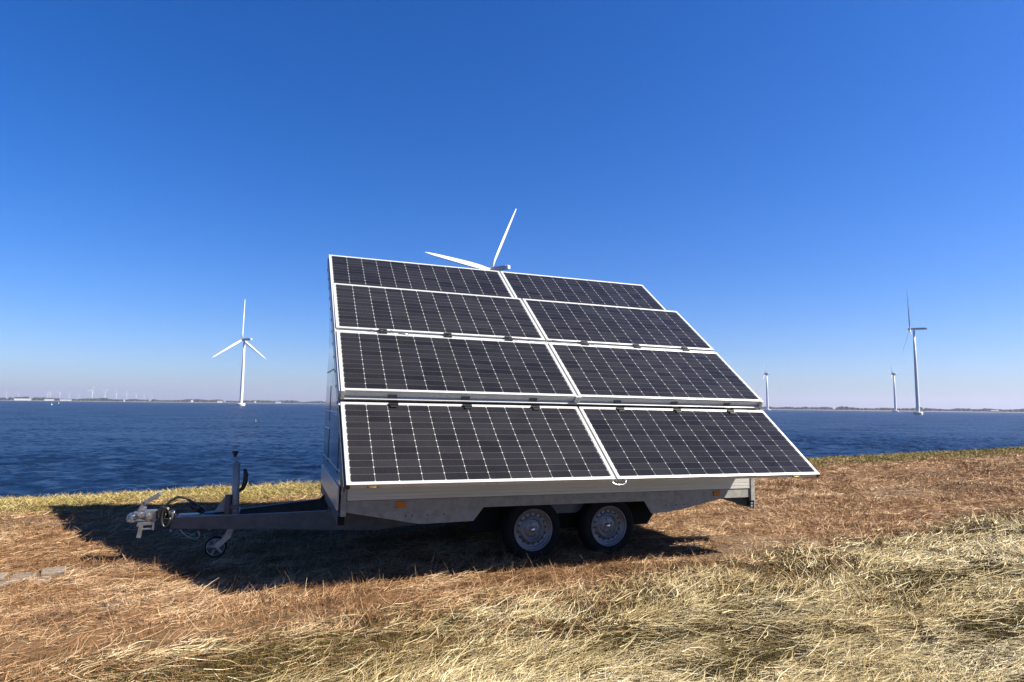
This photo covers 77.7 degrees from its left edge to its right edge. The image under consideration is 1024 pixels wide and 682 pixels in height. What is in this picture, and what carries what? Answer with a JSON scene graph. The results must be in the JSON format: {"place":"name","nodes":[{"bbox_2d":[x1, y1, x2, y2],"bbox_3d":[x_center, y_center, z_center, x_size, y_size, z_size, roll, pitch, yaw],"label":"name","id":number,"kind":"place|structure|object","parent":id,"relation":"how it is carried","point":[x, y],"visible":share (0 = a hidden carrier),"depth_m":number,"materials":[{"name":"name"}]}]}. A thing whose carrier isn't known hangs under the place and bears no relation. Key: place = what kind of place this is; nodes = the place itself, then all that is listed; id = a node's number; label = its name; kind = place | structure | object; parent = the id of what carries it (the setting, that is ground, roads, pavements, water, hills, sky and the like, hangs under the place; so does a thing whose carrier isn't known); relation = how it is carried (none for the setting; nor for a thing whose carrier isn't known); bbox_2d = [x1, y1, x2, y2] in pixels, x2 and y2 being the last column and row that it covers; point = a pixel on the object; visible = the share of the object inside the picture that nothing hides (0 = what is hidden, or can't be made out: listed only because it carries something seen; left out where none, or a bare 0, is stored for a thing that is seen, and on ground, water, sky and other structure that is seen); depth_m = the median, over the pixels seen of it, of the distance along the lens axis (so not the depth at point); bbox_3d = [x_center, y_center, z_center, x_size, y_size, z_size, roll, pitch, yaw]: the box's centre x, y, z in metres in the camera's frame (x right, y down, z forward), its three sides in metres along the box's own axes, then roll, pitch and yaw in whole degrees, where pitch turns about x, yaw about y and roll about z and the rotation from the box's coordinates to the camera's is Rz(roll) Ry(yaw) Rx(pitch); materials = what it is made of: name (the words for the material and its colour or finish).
{"place":"outdoors","nodes":[
{"label":"outdoors","id":0,"kind":"place"},
{"bbox_2d":[1,400,323,403],"bbox_3d":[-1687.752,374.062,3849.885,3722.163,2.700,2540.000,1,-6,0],"label":"shore","id":1,"kind":"structure","parent":0,"point":[147,401],"depth_m":3111.18,"materials":[{"name":"grey plant"}]},
{"bbox_2d":[0,397,325,402],"bbox_3d":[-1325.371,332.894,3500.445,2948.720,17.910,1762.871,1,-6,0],"label":"wood","id":2,"kind":"object","parent":1,"relation":"on","point":[185,400],"visible":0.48,"depth_m":3103.17,"materials":[{"name":"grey plant"}]},
{"bbox_2d":[0,449,1023,681],"bbox_3d":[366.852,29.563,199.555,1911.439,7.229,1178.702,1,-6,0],"label":"ground","id":3,"kind":"structure","parent":0,"point":[171,632],"depth_m":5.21,"materials":[{"name":"brown plant"}]},
{"bbox_2d":[0,572,7,578],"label":"paving stone","id":4,"kind":"object","parent":3,"relation":"on","point":[4,574],"visible":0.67,"depth_m":5.25,"materials":[{"name":"stone"}]},
{"bbox_2d":[0,580,18,586],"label":"paving stone","id":5,"kind":"object","parent":3,"relation":"on","point":[11,581],"visible":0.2,"depth_m":5.10,"materials":[{"name":"stone"}]},
{"bbox_2d":[9,571,35,579],"bbox_3d":[-4.089,1.979,5.315,0.176,0.040,0.200,4,-5,-29],"label":"paving stone","id":6,"kind":"object","parent":3,"relation":"on","point":[19,575],"visible":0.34,"depth_m":5.30,"materials":[{"name":"stone"}]},
{"bbox_2d":[25,576,51,582],"bbox_3d":[-3.871,1.966,5.172,0.176,0.040,0.200,5,-6,-28],"label":"paving stone","id":7,"kind":"object","parent":3,"relation":"on","point":[49,577],"visible":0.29,"depth_m":5.19,"materials":[{"name":"stone"}]},
{"bbox_2d":[40,566,66,576],"bbox_3d":[-3.912,1.970,5.420,0.176,0.040,0.200,6,-8,-33],"label":"paving stone","id":8,"kind":"object","parent":3,"relation":"on","point":[53,572],"visible":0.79,"depth_m":5.38,"materials":[{"name":"stone"}]},
{"bbox_2d":[126,255,819,559],"bbox_3d":[-0.455,0.487,6.910,6.396,3.344,3.367,3,-6,-20],"label":"solar trailer","id":9,"kind":"object","parent":3,"relation":"on","point":[530,415],"visible":1,"depth_m":6.33,"materials":[{"name":"glass"}]},
{"bbox_2d":[0,481,1022,654],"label":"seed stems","id":10,"kind":"object","parent":3,"relation":"on","point":[461,563],"visible":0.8,"depth_m":5.53,"materials":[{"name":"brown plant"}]},
{"bbox_2d":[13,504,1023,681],"bbox_3d":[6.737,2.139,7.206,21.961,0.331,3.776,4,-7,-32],"label":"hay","id":11,"kind":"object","parent":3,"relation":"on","point":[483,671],"visible":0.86,"depth_m":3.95,"materials":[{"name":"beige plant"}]},
{"bbox_2d":[0,400,1023,498],"bbox_3d":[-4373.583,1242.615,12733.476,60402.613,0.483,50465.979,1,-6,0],"label":"water","id":12,"kind":"structure","parent":0,"point":[47,448],"depth_m":92.96,"materials":[{"name":"blue liquid"}]},
{"bbox_2d":[212,304,266,405],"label":"wind turbine","id":13,"kind":"object","parent":12,"relation":"in","point":[242,369],"visible":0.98,"depth_m":912.54,"materials":[{"name":"white paint"}]},
{"bbox_2d":[425,210,515,270],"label":"wind turbine","id":14,"kind":"object","parent":12,"relation":"in","point":[476,265],"visible":0.32,"depth_m":462.55,"materials":[{"name":"white paint"}]},
{"bbox_2d":[763,364,770,409],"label":"wind turbine","id":15,"kind":"object","parent":12,"relation":"in","point":[767,404],"visible":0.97,"depth_m":1657.96,"materials":[{"name":"white paint"}]},
{"bbox_2d":[891,370,898,411],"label":"wind turbine","id":16,"kind":"object","parent":12,"relation":"in","point":[894,389],"visible":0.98,"depth_m":1594.24,"materials":[{"name":"white paint"}]},
{"bbox_2d":[904,286,926,414],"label":"wind turbine","id":17,"kind":"object","parent":12,"relation":"in","point":[917,412],"visible":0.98,"depth_m":696.94,"materials":[{"name":"white paint"}]},
{"bbox_2d":[0,446,1023,515],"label":"verge grass","id":18,"kind":"structure","parent":0,"point":[76,497],"depth_m":9.80,"materials":[{"name":"plant"}]},
{"bbox_2d":[0,0,1023,409],"label":"sky","id":19,"kind":"structure","parent":0,"point":[777,175],"materials":[{"name":"blue"}]},
{"bbox_2d":[757,409,1023,412],"bbox_3d":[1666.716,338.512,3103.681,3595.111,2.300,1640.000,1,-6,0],"label":"shore","id":20,"kind":"structure","parent":0,"point":[887,410],"depth_m":2430.75,"materials":[{"name":"grey plant"}]},
{"bbox_2d":[760,406,1023,411],"bbox_3d":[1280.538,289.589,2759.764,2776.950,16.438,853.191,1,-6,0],"label":"wood","id":21,"kind":"object","parent":20,"relation":"on","point":[911,409],"visible":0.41,"depth_m":2471.32,"materials":[{"name":"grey plant"}]}
]}

